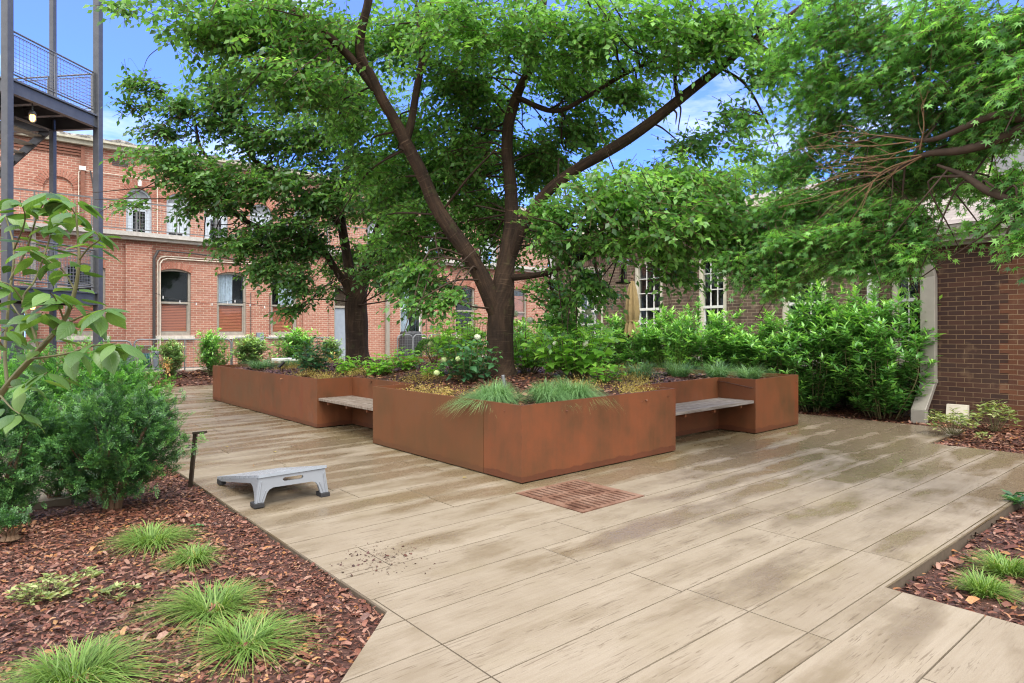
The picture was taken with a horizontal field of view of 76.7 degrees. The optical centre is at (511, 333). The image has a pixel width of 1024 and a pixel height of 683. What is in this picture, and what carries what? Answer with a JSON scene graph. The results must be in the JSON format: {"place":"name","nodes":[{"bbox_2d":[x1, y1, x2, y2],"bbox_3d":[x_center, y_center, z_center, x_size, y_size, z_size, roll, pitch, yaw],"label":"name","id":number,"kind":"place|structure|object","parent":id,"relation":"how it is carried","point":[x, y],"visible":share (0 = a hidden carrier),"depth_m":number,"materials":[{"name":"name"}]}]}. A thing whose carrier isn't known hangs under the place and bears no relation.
{"place":"outdoors","nodes":[
{"label":"outdoors","id":0,"kind":"place"},
{"bbox_2d":[1,439,70,511],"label":"path","id":1,"kind":"structure","parent":0,"point":[58,501],"depth_m":5.97,"materials":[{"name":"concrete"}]},
{"bbox_2d":[0,399,383,682],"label":"mulch bed","id":2,"kind":"object","parent":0,"point":[345,663],"visible":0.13,"depth_m":3.87,"materials":[{"name":"brown wood"}]},
{"bbox_2d":[0,502,32,542],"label":"yew shrub","id":3,"kind":"object","parent":2,"relation":"on","point":[12,535],"visible":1,"depth_m":4.89,"materials":[{"name":"green plant"}]},
{"bbox_2d":[0,358,57,421],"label":"yew shrub","id":4,"kind":"object","parent":2,"relation":"on","point":[2,372],"visible":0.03,"depth_m":8.46,"materials":[{"name":"green plant"}]},
{"bbox_2d":[0,370,77,521],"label":"yew shrub","id":5,"kind":"object","parent":2,"relation":"on","point":[15,488],"visible":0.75,"depth_m":5.30,"materials":[{"name":"green plant"}]},
{"bbox_2d":[3,572,79,604],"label":"shrub","id":6,"kind":"object","parent":2,"relation":"on","point":[61,586],"visible":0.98,"depth_m":3.85,"materials":[{"name":"green plant"}]},
{"bbox_2d":[36,475,69,497],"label":"yew shrub","id":7,"kind":"object","parent":2,"relation":"on","point":[50,494],"visible":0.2,"depth_m":6.00,"materials":[{"name":"green plant"}]},
{"bbox_2d":[0,192,147,437],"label":"sapling","id":8,"kind":"object","parent":2,"relation":"on","point":[106,356],"visible":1,"depth_m":2.64,"materials":[{"name":"green plant"}]},
{"bbox_2d":[71,565,104,578],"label":"shrub","id":9,"kind":"object","parent":2,"relation":"on","point":[96,573],"visible":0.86,"depth_m":4.16,"materials":[{"name":"green plant"}]},
{"bbox_2d":[0,329,180,455],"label":"yew shrub","id":10,"kind":"object","parent":2,"relation":"on","point":[130,374],"visible":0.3,"depth_m":7.77,"materials":[{"name":"green plant"}]},
{"bbox_2d":[0,626,197,682],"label":"grass tuft","id":11,"kind":"object","parent":2,"relation":"on","point":[86,663],"visible":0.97,"depth_m":2.97,"materials":[{"name":"green plant"}]},
{"bbox_2d":[82,581,143,603],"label":"shrub","id":12,"kind":"object","parent":2,"relation":"on","point":[115,586],"visible":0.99,"depth_m":3.87,"materials":[{"name":"green plant"}]},
{"bbox_2d":[23,370,207,510],"bbox_3d":[-3.525,0.949,5.789,1.465,1.267,1.417,0,0,0],"label":"yew shrub","id":13,"kind":"object","parent":2,"relation":"on","point":[94,472],"visible":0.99,"depth_m":5.63,"materials":[{"name":"green plant"}]},
{"bbox_2d":[94,519,212,561],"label":"grass tuft","id":14,"kind":"object","parent":2,"relation":"on","point":[139,538],"visible":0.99,"depth_m":4.84,"materials":[{"name":"green plant"}]},
{"bbox_2d":[147,540,227,576],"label":"grass tuft","id":15,"kind":"object","parent":2,"relation":"on","point":[194,553],"visible":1,"depth_m":4.45,"materials":[{"name":"green plant"}]},
{"bbox_2d":[188,431,206,487],"bbox_3d":[-3.186,1.313,6.518,0.315,0.696,0.076,0,0,34],"label":"path light","id":16,"kind":"object","parent":2,"relation":"on","point":[192,464],"visible":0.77,"depth_m":6.53,"materials":[{"name":"brown metal"}]},
{"bbox_2d":[105,575,290,647],"bbox_3d":[-1.747,1.484,3.589,1.059,0.183,0.875,0,0,0],"label":"grass tuft","id":17,"kind":"object","parent":2,"relation":"on","point":[198,604],"visible":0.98,"depth_m":3.66,"materials":[{"name":"green plant"}]},
{"bbox_2d":[164,607,341,682],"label":"grass tuft","id":18,"kind":"object","parent":2,"relation":"on","point":[257,636],"visible":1,"depth_m":3.26,"materials":[{"name":"green plant"}]},
{"bbox_2d":[30,355,486,377],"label":"sidewalk","id":19,"kind":"structure","parent":0,"point":[190,369],"depth_m":20.32,"materials":[{"name":"grey concrete"}]},
{"bbox_2d":[25,340,131,371],"bbox_3d":[-12.188,0.712,18.306,2.535,1.064,0.048,0,0,-40],"label":"fence panel","id":20,"kind":"object","parent":19,"relation":"on","point":[76,341],"visible":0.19,"depth_m":18.35,"materials":[{"name":"grey metal"}]},
{"bbox_2d":[120,351,158,370],"bbox_3d":[-11.580,0.843,19.958,1.213,0.600,0.560,0,0,-40],"label":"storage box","id":21,"kind":"object","parent":19,"relation":"on","point":[156,362],"visible":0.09,"depth_m":20.05,"materials":[{"name":"grey plastic"}]},
{"bbox_2d":[135,345,158,370],"bbox_3d":[-11.117,0.734,19.677,0.679,0.798,0.494,0,0,-40],"label":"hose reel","id":22,"kind":"object","parent":19,"relation":"on","point":[145,348],"visible":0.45,"depth_m":19.64,"materials":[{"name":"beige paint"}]},
{"bbox_2d":[133,338,231,371],"bbox_3d":[-10.122,0.675,20.028,2.784,1.064,0.048,0,0,-40],"label":"fence panel","id":23,"kind":"object","parent":19,"relation":"on","point":[186,354],"visible":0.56,"depth_m":20.06,"materials":[{"name":"grey metal"}]},
{"bbox_2d":[0,131,548,371],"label":"brick building","id":24,"kind":"structure","parent":19,"relation":"on","point":[152,257],"depth_m":21.38,"materials":[{"name":"red brick"}]},
{"bbox_2d":[14,306,23,367],"bbox_3d":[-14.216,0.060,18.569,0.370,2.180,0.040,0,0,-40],"label":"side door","id":25,"kind":"structure","parent":24,"relation":"in","point":[19,309],"depth_m":18.58,"materials":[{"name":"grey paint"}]},
{"bbox_2d":[62,256,109,339],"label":"window","id":26,"kind":"structure","parent":24,"relation":"in","point":[75,313],"depth_m":19.67,"materials":[{"name":"grey glass"}]},
{"bbox_2d":[117,181,160,232],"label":"window","id":27,"kind":"structure","parent":24,"relation":"in","point":[142,194],"depth_m":21.51,"materials":[{"name":"white wood"}]},
{"bbox_2d":[158,187,189,235],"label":"window","id":28,"kind":"structure","parent":24,"relation":"in","point":[169,202],"depth_m":22.09,"materials":[{"name":"white wood"}]},
{"bbox_2d":[156,262,194,338],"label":"window","id":29,"kind":"structure","parent":24,"relation":"in","point":[175,283],"depth_m":21.39,"materials":[{"name":"black glass"}]},
{"bbox_2d":[198,202,226,237],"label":"window","id":30,"kind":"structure","parent":24,"relation":"in","point":[223,222],"depth_m":23.11,"materials":[{"name":"white wood"}]},
{"bbox_2d":[214,266,248,338],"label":"window","id":31,"kind":"structure","parent":24,"relation":"in","point":[231,317],"depth_m":22.36,"materials":[{"name":"beige paint"}]},
{"bbox_2d":[243,200,278,224],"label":"window","id":32,"kind":"structure","parent":24,"relation":"in","point":[258,209],"depth_m":23.99,"materials":[{"name":"white glass"}]},
{"bbox_2d":[268,273,295,336],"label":"window","id":33,"kind":"structure","parent":24,"relation":"in","point":[275,328],"depth_m":23.52,"materials":[{"name":"beige paint"}]},
{"bbox_2d":[398,292,425,337],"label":"window","id":34,"kind":"structure","parent":24,"relation":"in","point":[402,323],"depth_m":27.04,"materials":[{"name":"glass"}]},
{"bbox_2d":[454,281,475,337],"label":"window","id":35,"kind":"structure","parent":24,"relation":"in","point":[460,308],"depth_m":29.08,"materials":[{"name":"grey glass"}]},
{"bbox_2d":[513,284,527,336],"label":"window","id":36,"kind":"structure","parent":24,"relation":"in","point":[520,306],"depth_m":30.78,"materials":[{"name":"beige paint"}]},
{"bbox_2d":[231,337,330,364],"bbox_3d":[-7.750,0.636,22.004,3.426,1.064,0.048,0,0,-40],"label":"fence panel","id":37,"kind":"object","parent":19,"relation":"on","point":[238,338],"visible":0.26,"depth_m":21.77,"materials":[{"name":"grey metal"}]},
{"bbox_2d":[397,334,412,357],"bbox_3d":[-4.132,0.549,25.020,0.711,1.064,0.048,0,0,-40],"label":"fence panel","id":38,"kind":"object","parent":19,"relation":"on","point":[407,339],"visible":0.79,"depth_m":25.04,"materials":[{"name":"grey metal"}]},
{"bbox_2d":[399,331,421,356],"bbox_3d":[-4.097,0.441,26.195,0.882,1.144,0.683,0,0,-40],"label":"air conditioner unit","id":39,"kind":"object","parent":19,"relation":"on","point":[417,338],"visible":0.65,"depth_m":25.90,"materials":[{"name":"grey metal"}]},
{"bbox_2d":[62,355,530,392],"bbox_3d":[-8.310,1.301,20.445,33.000,0.821,1.640,0,0,-40],"label":"mulch bed","id":40,"kind":"object","parent":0,"point":[189,381],"visible":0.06,"depth_m":19.15,"materials":[{"name":"brown wood"}]},
{"bbox_2d":[40,369,212,389],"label":"bark chips","id":41,"kind":"object","parent":40,"relation":"on","point":[186,372],"visible":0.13,"depth_m":19.22,"materials":[{"name":"brown wood"}]},
{"bbox_2d":[156,337,187,377],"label":"pale shrub","id":42,"kind":"object","parent":40,"relation":"on","point":[173,360],"visible":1,"depth_m":18.96,"materials":[{"name":"green plant"}]},
{"bbox_2d":[192,328,231,374],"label":"pale shrub","id":43,"kind":"object","parent":40,"relation":"on","point":[209,346],"visible":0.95,"depth_m":19.70,"materials":[{"name":"green plant"}]},
{"bbox_2d":[230,333,273,363],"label":"pale shrub","id":44,"kind":"object","parent":40,"relation":"on","point":[248,350],"visible":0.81,"depth_m":20.47,"materials":[{"name":"green plant"}]},
{"bbox_2d":[268,325,318,361],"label":"pale shrub","id":45,"kind":"object","parent":40,"relation":"on","point":[294,338],"visible":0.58,"depth_m":21.25,"materials":[{"name":"green plant"}]},
{"bbox_2d":[317,336,344,360],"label":"pale shrub","id":46,"kind":"object","parent":40,"relation":"on","point":[335,346],"visible":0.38,"depth_m":22.17,"materials":[{"name":"green plant"}]},
{"bbox_2d":[331,537,439,582],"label":"dirt","id":47,"kind":"structure","parent":0,"point":[368,552],"depth_m":4.42,"materials":[{"name":"brown soil"}]},
{"bbox_2d":[0,0,1023,336],"label":"sky","id":48,"kind":"structure","parent":0,"point":[31,17],"materials":[{"name":"blue"}]},
{"bbox_2d":[75,385,1023,682],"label":"paving","id":49,"kind":"structure","parent":0,"point":[773,555],"depth_m":4.53,"materials":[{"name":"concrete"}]},
{"bbox_2d":[0,0,105,391],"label":"stair tower","id":50,"kind":"structure","parent":49,"relation":"on","point":[52,110],"depth_m":15.47,"materials":[{"name":"grey metal"}]},
{"bbox_2d":[28,104,36,122],"bbox_3d":[-10.664,-5.024,14.400,0.150,0.652,0.146,0,0,0],"label":"landing lamp","id":51,"kind":"object","parent":50,"relation":"attached to","point":[32,115],"visible":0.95,"depth_m":14.37,"materials":[{"name":"white glass"}]},
{"bbox_2d":[217,465,329,508],"bbox_3d":[-2.373,1.377,6.338,0.696,0.299,1.245,0,0,-40],"label":"step stool","id":52,"kind":"object","parent":49,"relation":"on","point":[263,482],"visible":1,"depth_m":5.93,"materials":[{"name":"grey plastic"}]},
{"bbox_2d":[213,356,797,482],"bbox_3d":[-1.177,1.060,12.421,5.685,0.852,10.800,0,0,-40],"label":"planter","id":53,"kind":"object","parent":49,"relation":"on","point":[523,443],"visible":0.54,"depth_m":7.96,"materials":[{"name":"metal"}]},
{"bbox_2d":[235,358,765,410],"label":"bark chips","id":54,"kind":"object","parent":53,"relation":"in","point":[401,372],"visible":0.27,"depth_m":9.75,"materials":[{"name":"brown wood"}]},
{"bbox_2d":[238,358,285,368],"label":"sedge clump","id":55,"kind":"object","parent":54,"relation":"on","point":[255,365],"visible":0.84,"depth_m":14.15,"materials":[{"name":"green plant"}]},
{"bbox_2d":[83,0,471,365],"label":"shade tree","id":56,"kind":"object","parent":54,"relation":"on","point":[177,167],"visible":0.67,"depth_m":11.95,"materials":[{"name":"green plant"}]},
{"bbox_2d":[259,357,309,366],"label":"sedge clump","id":57,"kind":"object","parent":54,"relation":"on","point":[288,361],"visible":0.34,"depth_m":13.93,"materials":[{"name":"green plant"}]},
{"bbox_2d":[290,335,337,373],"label":"hydrangea","id":58,"kind":"object","parent":54,"relation":"on","point":[305,361],"visible":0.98,"depth_m":12.12,"materials":[{"name":"green plant"}]},
{"bbox_2d":[333,355,368,374],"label":"hydrangea","id":59,"kind":"object","parent":54,"relation":"on","point":[349,363],"visible":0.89,"depth_m":11.69,"materials":[{"name":"green plant"}]},
{"bbox_2d":[362,353,394,375],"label":"hydrangea","id":60,"kind":"object","parent":54,"relation":"on","point":[381,369],"visible":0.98,"depth_m":11.07,"materials":[{"name":"green plant"}]},
{"bbox_2d":[384,348,424,370],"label":"hydrangea","id":61,"kind":"object","parent":54,"relation":"on","point":[407,364],"visible":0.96,"depth_m":11.48,"materials":[{"name":"green plant"}]},
{"bbox_2d":[419,360,446,375],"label":"hydrangea","id":62,"kind":"object","parent":54,"relation":"on","point":[430,370],"visible":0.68,"depth_m":10.34,"materials":[{"name":"green plant"}]},
{"bbox_2d":[414,337,454,363],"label":"boxwood","id":63,"kind":"object","parent":54,"relation":"on","point":[420,344],"visible":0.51,"depth_m":13.20,"materials":[{"name":"green plant"}]},
{"bbox_2d":[421,304,487,371],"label":"hydrangea","id":64,"kind":"object","parent":54,"relation":"on","point":[443,340],"visible":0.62,"depth_m":10.40,"materials":[{"name":"green plant"}]},
{"bbox_2d":[102,0,809,376],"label":"shade tree","id":65,"kind":"object","parent":54,"relation":"on","point":[662,204],"visible":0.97,"depth_m":8.93,"materials":[{"name":"green plant"}]},
{"bbox_2d":[613,259,631,283],"bbox_3d":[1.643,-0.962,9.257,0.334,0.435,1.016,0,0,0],"label":"bird feeder","id":66,"kind":"object","parent":65,"relation":"hanging from","point":[623,273],"visible":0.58,"depth_m":9.56,"materials":[{"name":"black metal"}]},
{"bbox_2d":[264,353,662,395],"bbox_3d":[-1.089,0.640,11.475,4.674,0.439,9.144,0,0,-37],"label":"groundcover","id":67,"kind":"object","parent":54,"relation":"on","point":[625,387],"visible":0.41,"depth_m":9.38,"materials":[{"name":"plant"}]},
{"bbox_2d":[432,334,502,382],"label":"hydrangea","id":68,"kind":"object","parent":54,"relation":"on","point":[469,370],"visible":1,"depth_m":9.21,"materials":[{"name":"green plant"}]},
{"bbox_2d":[432,378,529,418],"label":"sedge clump","id":69,"kind":"object","parent":54,"relation":"on","point":[494,393],"visible":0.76,"depth_m":7.17,"materials":[{"name":"green plant"}]},
{"bbox_2d":[513,310,558,372],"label":"hydrangea","id":70,"kind":"object","parent":54,"relation":"on","point":[525,362],"visible":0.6,"depth_m":10.38,"materials":[{"name":"green plant"}]},
{"bbox_2d":[519,379,581,408],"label":"sedge clump","id":71,"kind":"object","parent":54,"relation":"on","point":[545,393],"visible":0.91,"depth_m":7.12,"materials":[{"name":"green plant"}]},
{"bbox_2d":[520,308,625,377],"bbox_3d":[0.960,0.142,9.454,1.508,1.033,1.435,0,0,43],"label":"hydrangea","id":72,"kind":"object","parent":54,"relation":"on","point":[580,358],"visible":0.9,"depth_m":9.28,"materials":[{"name":"green plant"}]},
{"bbox_2d":[548,370,617,407],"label":"sedge clump","id":73,"kind":"object","parent":54,"relation":"on","point":[581,391],"visible":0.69,"depth_m":7.39,"materials":[{"name":"green plant"}]},
{"bbox_2d":[588,358,626,382],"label":"hydrangea","id":74,"kind":"object","parent":54,"relation":"on","point":[602,377],"visible":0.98,"depth_m":8.96,"materials":[{"name":"green plant"}]},
{"bbox_2d":[617,358,661,377],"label":"sedge clump","id":75,"kind":"object","parent":54,"relation":"on","point":[646,368],"visible":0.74,"depth_m":9.65,"materials":[{"name":"green plant"}]},
{"bbox_2d":[659,357,704,376],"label":"sedge clump","id":76,"kind":"object","parent":54,"relation":"on","point":[673,371],"visible":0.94,"depth_m":10.01,"materials":[{"name":"green plant"}]},
{"bbox_2d":[693,359,751,377],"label":"sedge clump","id":77,"kind":"object","parent":54,"relation":"on","point":[717,372],"visible":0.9,"depth_m":10.05,"materials":[{"name":"green plant"}]},
{"bbox_2d":[729,363,781,378],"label":"sedge clump","id":78,"kind":"object","parent":54,"relation":"on","point":[755,374],"visible":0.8,"depth_m":10.11,"materials":[{"name":"green plant"}]},
{"bbox_2d":[516,479,643,512],"bbox_3d":[0.628,1.675,6.041,0.814,0.377,0.869,0,0,-40],"label":"drain grate","id":79,"kind":"object","parent":49,"relation":"on","point":[577,495],"visible":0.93,"depth_m":6.00,"materials":[{"name":"metal"}]},
{"bbox_2d":[163,432,1023,615],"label":"paving base","id":80,"kind":"object","parent":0,"point":[944,555],"visible":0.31,"depth_m":4.59,"materials":[{"name":"grey concrete"}]},
{"bbox_2d":[798,402,973,429],"bbox_3d":[2.105,1.387,16.835,2.420,0.119,17.120,0,0,-40],"label":"mulch bed","id":81,"kind":"object","parent":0,"point":[884,420],"visible":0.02,"depth_m":11.09,"materials":[{"name":"brown wood"}]},
{"bbox_2d":[513,317,536,357],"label":"laurel shrub","id":82,"kind":"object","parent":81,"relation":"on","point":[522,330],"visible":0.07,"depth_m":18.24,"materials":[{"name":"green plant"}]},
{"bbox_2d":[593,311,647,366],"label":"laurel shrub","id":83,"kind":"object","parent":81,"relation":"on","point":[619,346],"visible":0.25,"depth_m":15.38,"materials":[{"name":"green plant"}]},
{"bbox_2d":[623,275,639,365],"bbox_3d":[2.817,0.005,15.200,0.500,2.790,0.492,0,0,0],"label":"umbrella","id":84,"kind":"object","parent":81,"relation":"on","point":[632,308],"visible":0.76,"depth_m":15.11,"materials":[{"name":"beige fabric"}]},
{"bbox_2d":[619,305,675,367],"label":"laurel shrub","id":85,"kind":"object","parent":81,"relation":"on","point":[647,345],"visible":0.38,"depth_m":14.40,"materials":[{"name":"green plant"}]},
{"bbox_2d":[651,331,690,367],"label":"wild grass","id":86,"kind":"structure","parent":81,"relation":"on","point":[674,354],"depth_m":13.42,"materials":[{"name":"green plant"}]},
{"bbox_2d":[649,295,724,369],"bbox_3d":[3.862,0.273,14.027,1.748,2.245,1.770,0,0,-4],"label":"laurel shrub","id":87,"kind":"object","parent":81,"relation":"on","point":[676,328],"visible":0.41,"depth_m":13.68,"materials":[{"name":"green plant"}]},
{"bbox_2d":[688,308,758,370],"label":"laurel shrub","id":88,"kind":"object","parent":81,"relation":"on","point":[721,354],"visible":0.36,"depth_m":13.13,"materials":[{"name":"green plant"}]},
{"bbox_2d":[719,309,800,373],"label":"laurel shrub","id":89,"kind":"object","parent":81,"relation":"on","point":[752,348],"visible":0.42,"depth_m":12.54,"materials":[{"name":"green plant"}]},
{"bbox_2d":[549,164,1011,403],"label":"brick house","id":90,"kind":"structure","parent":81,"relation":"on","point":[715,300],"depth_m":15.70,"materials":[{"name":"brown brick"}]},
{"bbox_2d":[572,256,605,337],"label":"window","id":91,"kind":"structure","parent":90,"relation":"in","point":[599,318],"depth_m":18.66,"materials":[{"name":"white glass"}]},
{"bbox_2d":[629,251,661,359],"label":"window","id":92,"kind":"structure","parent":90,"relation":"in","point":[647,303],"depth_m":17.44,"materials":[{"name":"beige paint"}]},
{"bbox_2d":[695,250,725,360],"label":"window","id":93,"kind":"structure","parent":90,"relation":"in","point":[714,300],"depth_m":15.70,"materials":[{"name":"beige paint"}]},
{"bbox_2d":[782,253,825,365],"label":"window","id":94,"kind":"structure","parent":90,"relation":"in","point":[785,308],"depth_m":14.07,"materials":[{"name":"white glass"}]},
{"bbox_2d":[892,224,946,367],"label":"window","id":95,"kind":"structure","parent":90,"relation":"in","point":[894,289],"depth_m":12.41,"materials":[{"name":"beige paint"}]},
{"bbox_2d":[762,278,857,411],"bbox_3d":[5.403,0.185,11.707,1.766,2.427,1.611,0,0,22],"label":"laurel shrub","id":96,"kind":"object","parent":81,"relation":"on","point":[814,345],"visible":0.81,"depth_m":11.46,"materials":[{"name":"green plant"}]},
{"bbox_2d":[804,319,901,408],"bbox_3d":[6.332,0.509,12.001,1.673,1.750,1.526,0,0,-24],"label":"laurel shrub","id":97,"kind":"object","parent":81,"relation":"on","point":[844,401],"visible":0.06,"depth_m":11.91,"materials":[{"name":"green plant"}]},
{"bbox_2d":[823,282,945,419],"bbox_3d":[6.251,0.259,10.743,1.964,2.278,1.946,0,0,31],"label":"laurel shrub","id":98,"kind":"object","parent":81,"relation":"on","point":[878,387],"visible":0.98,"depth_m":10.51,"materials":[{"name":"green plant"}]},
{"bbox_2d":[893,506,1023,625],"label":"mulch bed","id":99,"kind":"object","parent":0,"point":[984,601],"visible":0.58,"depth_m":4.14,"materials":[{"name":"brown wood"}]},
{"bbox_2d":[688,0,1023,319],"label":"maple tree","id":100,"kind":"object","parent":99,"relation":"on","point":[978,119],"visible":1,"depth_m":6.14,"materials":[{"name":"green plant"}]},
{"bbox_2d":[945,565,1023,608],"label":"grass tuft","id":101,"kind":"object","parent":99,"relation":"on","point":[979,586],"visible":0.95,"depth_m":3.83,"materials":[{"name":"green plant"}]},
{"bbox_2d":[957,546,1023,578],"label":"grass tuft","id":102,"kind":"object","parent":99,"relation":"on","point":[1000,564],"visible":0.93,"depth_m":4.18,"materials":[{"name":"green plant"}]},
{"bbox_2d":[1001,489,1023,505],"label":"shrub","id":103,"kind":"object","parent":99,"relation":"on","point":[1014,498],"visible":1,"depth_m":5.65,"materials":[{"name":"green plant"}]},
{"bbox_2d":[935,423,1023,453],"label":"mulch bed","id":104,"kind":"object","parent":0,"point":[994,440],"visible":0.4,"depth_m":8.68,"materials":[{"name":"brown wood"}]},
{"bbox_2d":[924,407,981,434],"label":"shrub","id":105,"kind":"object","parent":104,"relation":"on","point":[963,419],"visible":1,"depth_m":8.96,"materials":[{"name":"green plant"}]},
{"bbox_2d":[911,139,1023,428],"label":"brick wing","id":106,"kind":"structure","parent":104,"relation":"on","point":[976,316],"depth_m":9.99,"materials":[{"name":"brown brick"}]},
{"bbox_2d":[970,399,1022,431],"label":"shrub","id":107,"kind":"object","parent":104,"relation":"on","point":[989,410],"visible":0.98,"depth_m":9.17,"materials":[{"name":"green plant"}]},
{"label":"ground","id":108,"kind":"structure","parent":0,"visible":0},
{"bbox_2d":[719,157,821,195],"bbox_3d":[10.124,-2.696,24.579,5.738,8.610,3.819,0,0,-12],"label":"garden tree","id":109,"kind":"object","parent":108,"relation":"on","point":[751,172],"visible":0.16,"depth_m":24.11,"materials":[{"name":"green plant"}]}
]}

